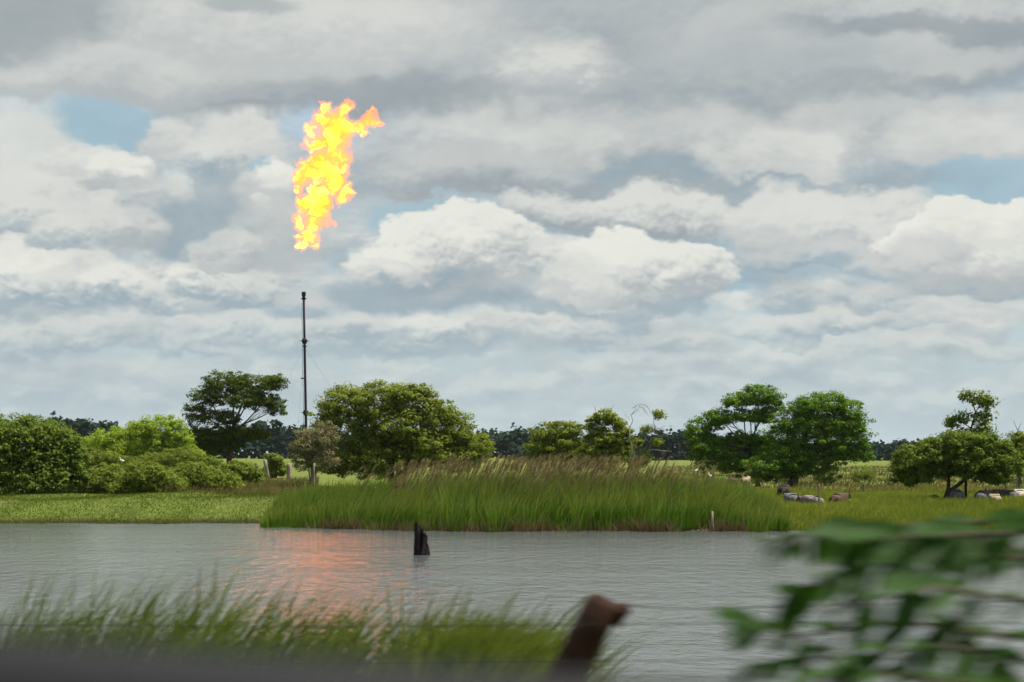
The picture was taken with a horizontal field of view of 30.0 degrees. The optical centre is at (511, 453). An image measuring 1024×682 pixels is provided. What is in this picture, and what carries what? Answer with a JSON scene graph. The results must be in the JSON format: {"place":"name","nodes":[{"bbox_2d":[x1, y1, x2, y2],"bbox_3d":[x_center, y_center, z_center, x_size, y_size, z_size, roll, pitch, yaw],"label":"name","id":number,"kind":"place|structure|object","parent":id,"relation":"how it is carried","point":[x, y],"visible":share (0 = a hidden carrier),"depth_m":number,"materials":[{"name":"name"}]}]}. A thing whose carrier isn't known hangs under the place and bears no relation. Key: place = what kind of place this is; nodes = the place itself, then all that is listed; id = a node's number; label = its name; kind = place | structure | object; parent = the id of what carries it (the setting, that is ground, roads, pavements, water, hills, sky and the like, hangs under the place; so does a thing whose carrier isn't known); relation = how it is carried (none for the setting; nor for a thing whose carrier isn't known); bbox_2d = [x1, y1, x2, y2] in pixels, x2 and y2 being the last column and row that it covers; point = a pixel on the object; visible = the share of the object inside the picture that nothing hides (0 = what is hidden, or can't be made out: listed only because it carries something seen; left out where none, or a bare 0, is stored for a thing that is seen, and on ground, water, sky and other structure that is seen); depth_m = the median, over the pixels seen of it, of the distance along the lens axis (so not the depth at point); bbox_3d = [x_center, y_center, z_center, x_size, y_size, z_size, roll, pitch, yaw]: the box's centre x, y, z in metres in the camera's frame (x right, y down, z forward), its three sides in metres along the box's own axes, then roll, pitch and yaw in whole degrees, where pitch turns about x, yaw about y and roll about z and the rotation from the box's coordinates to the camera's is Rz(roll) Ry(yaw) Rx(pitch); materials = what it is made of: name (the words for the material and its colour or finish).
{"place":"outdoors","nodes":[
{"label":"outdoors","id":0,"kind":"place"},
{"bbox_2d":[163,474,319,494],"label":"dry grass","id":1,"kind":"structure","parent":0,"point":[276,482],"depth_m":107.49,"materials":[{"name":"green plant"}]},
{"bbox_2d":[0,637,632,681],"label":"car door","id":2,"kind":"object","parent":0,"point":[29,660],"visible":1,"depth_m":0.71,"materials":[{"name":"metal"}]},
{"bbox_2d":[364,603,635,679],"bbox_3d":[-0.242,2.147,16.260,2.607,1.772,3.250,0,0,26],"label":"grass clump","id":3,"kind":"object","parent":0,"point":[469,650],"visible":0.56,"depth_m":15.89,"materials":[{"name":"green plant"}]},
{"bbox_2d":[0,523,1023,681],"bbox_3d":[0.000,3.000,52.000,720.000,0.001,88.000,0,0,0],"label":"water","id":4,"kind":"structure","parent":0,"point":[695,571],"depth_m":45.94,"materials":[{"name":"grey liquid"}]},
{"bbox_2d":[414,520,429,554],"bbox_3d":[-2.661,2.602,56.566,0.596,1.296,0.352,0,0,0],"label":"tree stump","id":5,"kind":"object","parent":4,"relation":"in","point":[421,546],"visible":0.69,"depth_m":56.50,"materials":[{"name":"brown wood"}]},
{"bbox_2d":[711,511,713,526],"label":"dead stick","id":6,"kind":"object","parent":4,"relation":"in","point":[712,525],"visible":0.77,"depth_m":73.96,"materials":[{"name":"grey wood"}]},
{"bbox_2d":[0,454,1023,530],"bbox_3d":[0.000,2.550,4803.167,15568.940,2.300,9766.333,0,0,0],"label":"ground","id":7,"kind":"structure","parent":0,"point":[323,477],"depth_m":93.03,"materials":[{"name":"green plant"}]},
{"bbox_2d":[0,410,96,494],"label":"broad bush","id":8,"kind":"object","parent":7,"relation":"on","point":[41,463],"visible":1,"depth_m":103.19,"materials":[{"name":"green plant"}]},
{"bbox_2d":[71,462,125,493],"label":"scrub bush","id":9,"kind":"object","parent":7,"relation":"on","point":[94,482],"visible":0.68,"depth_m":103.46,"materials":[{"name":"green plant"}]},
{"bbox_2d":[79,445,135,474],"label":"scrub bush","id":10,"kind":"object","parent":7,"relation":"on","point":[109,458],"visible":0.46,"depth_m":139.53,"materials":[{"name":"green plant"}]},
{"bbox_2d":[79,423,157,465],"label":"lime tree","id":11,"kind":"object","parent":7,"relation":"on","point":[116,434],"visible":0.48,"depth_m":167.03,"materials":[{"name":"green plant"}]},
{"bbox_2d":[104,459,191,493],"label":"scrub bush","id":12,"kind":"object","parent":7,"relation":"on","point":[151,477],"visible":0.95,"depth_m":101.50,"materials":[{"name":"green plant"}]},
{"bbox_2d":[0,484,321,523],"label":"bank turf","id":13,"kind":"structure","parent":7,"relation":"on","point":[216,497],"depth_m":89.34,"materials":[{"name":"green plant"}]},
{"bbox_2d":[118,414,205,460],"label":"lime tree","id":14,"kind":"object","parent":7,"relation":"on","point":[149,433],"visible":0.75,"depth_m":164.34,"materials":[{"name":"green plant"}]},
{"bbox_2d":[131,446,223,469],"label":"scrub bush","id":15,"kind":"object","parent":7,"relation":"on","point":[167,460],"visible":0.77,"depth_m":141.36,"materials":[{"name":"green plant"}]},
{"bbox_2d":[167,461,245,490],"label":"scrub bush","id":16,"kind":"object","parent":7,"relation":"on","point":[203,475],"visible":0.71,"depth_m":103.53,"materials":[{"name":"green plant"}]},
{"bbox_2d":[180,369,290,464],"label":"umbrella tree","id":17,"kind":"object","parent":7,"relation":"on","point":[254,399],"visible":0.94,"depth_m":177.43,"materials":[{"name":"green plant"}]},
{"bbox_2d":[215,459,268,482],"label":"scrub bush","id":18,"kind":"object","parent":7,"relation":"on","point":[246,471],"visible":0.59,"depth_m":115.58,"materials":[{"name":"green plant"}]},
{"bbox_2d":[263,460,269,479],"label":"fence post","id":19,"kind":"object","parent":7,"relation":"on","point":[266,467],"visible":0.73,"depth_m":128.90,"materials":[{"name":"grey wood"}]},
{"bbox_2d":[261,452,287,477],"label":"scrub bush","id":20,"kind":"object","parent":7,"relation":"on","point":[276,465],"visible":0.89,"depth_m":132.69,"materials":[{"name":"green plant"}]},
{"bbox_2d":[286,464,290,478],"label":"fence post","id":21,"kind":"object","parent":7,"relation":"on","point":[289,471],"visible":0.72,"depth_m":128.87,"materials":[{"name":"grey wood"}]},
{"bbox_2d":[246,292,341,459],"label":"flare stack","id":22,"kind":"object","parent":7,"relation":"on","point":[304,346],"visible":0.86,"depth_m":359.79,"materials":[{"name":"metal"}]},
{"bbox_2d":[286,420,341,487],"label":"dry shrub","id":23,"kind":"object","parent":7,"relation":"on","point":[319,447],"visible":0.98,"depth_m":112.80,"materials":[{"name":"green plant"}]},
{"bbox_2d":[313,464,314,483],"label":"fence post","id":24,"kind":"object","parent":7,"relation":"on","point":[313,473],"visible":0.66,"depth_m":107.95,"materials":[{"name":"grey wood"}]},
{"bbox_2d":[0,550,662,681],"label":"tall bank grass","id":25,"kind":"structure","parent":7,"relation":"on","point":[330,648],"depth_m":17.90,"materials":[{"name":"green plant"}]},
{"bbox_2d":[307,379,501,481],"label":"round bush","id":26,"kind":"object","parent":7,"relation":"on","point":[394,407],"visible":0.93,"depth_m":115.34,"materials":[{"name":"green plant"}]},
{"bbox_2d":[0,593,1023,677],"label":"wire fence","id":27,"kind":"object","parent":7,"relation":"on","point":[598,616],"visible":0.8,"depth_m":8.92,"materials":[{"name":"brown wood"}]},
{"bbox_2d":[14,411,1022,460],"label":"wood","id":28,"kind":"object","parent":7,"relation":"on","point":[510,443],"visible":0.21,"depth_m":635.67,"materials":[{"name":"green plant"}]},
{"bbox_2d":[258,451,792,531],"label":"reed bed","id":29,"kind":"object","parent":7,"relation":"on","point":[594,498],"visible":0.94,"depth_m":77.44,"materials":[{"name":"green plant"}]},
{"bbox_2d":[522,420,592,470],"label":"thin tree","id":30,"kind":"object","parent":7,"relation":"on","point":[554,438],"visible":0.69,"depth_m":121.48,"materials":[{"name":"green plant"}]},
{"bbox_2d":[574,405,643,475],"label":"thin tree","id":31,"kind":"object","parent":7,"relation":"on","point":[603,437],"visible":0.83,"depth_m":119.63,"materials":[{"name":"green plant"}]},
{"bbox_2d":[624,404,671,468],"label":"bare tree","id":32,"kind":"object","parent":7,"relation":"on","point":[658,416],"visible":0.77,"depth_m":117.95,"materials":[{"name":"green plant"}]},
{"bbox_2d":[588,664,821,681],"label":"sparse grass","id":33,"kind":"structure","parent":7,"relation":"on","point":[693,680],"depth_m":10.50,"materials":[{"name":"green plant"}]},
{"bbox_2d":[682,383,786,486],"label":"spreading tree","id":34,"kind":"object","parent":7,"relation":"on","point":[704,446],"visible":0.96,"depth_m":149.53,"materials":[{"name":"green plant"}]},
{"bbox_2d":[740,475,750,483],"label":"cow","id":35,"kind":"object","parent":7,"relation":"on","point":[745,478],"visible":0.46,"depth_m":153.45},
{"bbox_2d":[776,483,789,495],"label":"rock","id":36,"kind":"object","parent":7,"relation":"on","point":[783,489],"visible":0.56,"depth_m":111.39,"materials":[{"name":"grey stone"}]},
{"bbox_2d":[783,491,798,501],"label":"cow","id":37,"kind":"object","parent":7,"relation":"on","point":[790,496],"visible":0.44,"depth_m":100.68},
{"bbox_2d":[738,389,878,486],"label":"spreading tree","id":38,"kind":"object","parent":7,"relation":"on","point":[789,462],"visible":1,"depth_m":145.34,"materials":[{"name":"green plant"}]},
{"bbox_2d":[795,493,826,504],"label":"cow","id":39,"kind":"object","parent":7,"relation":"on","point":[805,498],"visible":0.48,"depth_m":97.85},
{"bbox_2d":[818,484,819,503],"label":"stake","id":40,"kind":"object","parent":7,"relation":"on","point":[819,493],"visible":0.72,"depth_m":94.97,"materials":[{"name":"grey wood"}]},
{"bbox_2d":[829,491,851,501],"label":"cow","id":41,"kind":"object","parent":7,"relation":"on","point":[839,496],"visible":0.53,"depth_m":99.61},
{"bbox_2d":[667,464,1023,492],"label":"pasture seed grass","id":42,"kind":"structure","parent":7,"relation":"on","point":[853,485],"depth_m":153.59,"materials":[{"name":"green plant"}]},
{"bbox_2d":[850,463,877,488],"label":"weed clump","id":43,"kind":"object","parent":7,"relation":"on","point":[865,475],"visible":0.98,"depth_m":124.89,"materials":[{"name":"green plant"}]},
{"bbox_2d":[714,508,1023,681],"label":"roadside shrub","id":44,"kind":"object","parent":7,"relation":"on","point":[857,552],"visible":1,"depth_m":4.89,"materials":[{"name":"green plant"}]},
{"bbox_2d":[755,484,1023,530],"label":"pasture turf","id":45,"kind":"structure","parent":7,"relation":"on","point":[903,514],"depth_m":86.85,"materials":[{"name":"green plant"}]},
{"bbox_2d":[884,429,1023,497],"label":"leaning tree","id":46,"kind":"object","parent":7,"relation":"on","point":[984,456],"visible":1,"depth_m":100.36,"materials":[{"name":"green plant"}]},
{"bbox_2d":[949,489,965,499],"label":"cow","id":47,"kind":"object","parent":7,"relation":"on","point":[958,493],"visible":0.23,"depth_m":100.35},
{"bbox_2d":[965,481,966,497],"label":"fence post","id":48,"kind":"object","parent":7,"relation":"on","point":[966,489],"visible":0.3,"depth_m":102.44,"materials":[{"name":"brown wood"}]},
{"bbox_2d":[942,388,1000,493],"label":"spire tree","id":49,"kind":"object","parent":7,"relation":"on","point":[982,400],"visible":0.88,"depth_m":102.82,"materials":[{"name":"green plant"}]},
{"bbox_2d":[974,489,992,499],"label":"cow","id":50,"kind":"object","parent":7,"relation":"on","point":[983,493],"visible":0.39,"depth_m":99.57},
{"bbox_2d":[985,487,998,493],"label":"cow","id":51,"kind":"object","parent":7,"relation":"on","point":[993,491],"visible":0.22,"depth_m":105.01},
{"bbox_2d":[988,492,1001,500],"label":"cow","id":52,"kind":"object","parent":7,"relation":"on","point":[994,495],"visible":0.45,"depth_m":96.76},
{"bbox_2d":[997,488,1018,496],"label":"cow","id":53,"kind":"object","parent":7,"relation":"on","point":[1002,492],"visible":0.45,"depth_m":100.80},
{"bbox_2d":[1005,420,1023,488],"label":"edge tree","id":54,"kind":"object","parent":7,"relation":"on","point":[1017,439],"visible":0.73,"depth_m":104.81,"materials":[{"name":"green plant"}]},
{"bbox_2d":[1014,487,1023,497],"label":"cow","id":55,"kind":"object","parent":7,"relation":"on","point":[1019,492],"visible":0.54,"depth_m":101.50},
{"bbox_2d":[0,0,1023,453],"label":"sky","id":56,"kind":"structure","parent":0,"point":[528,213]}
]}

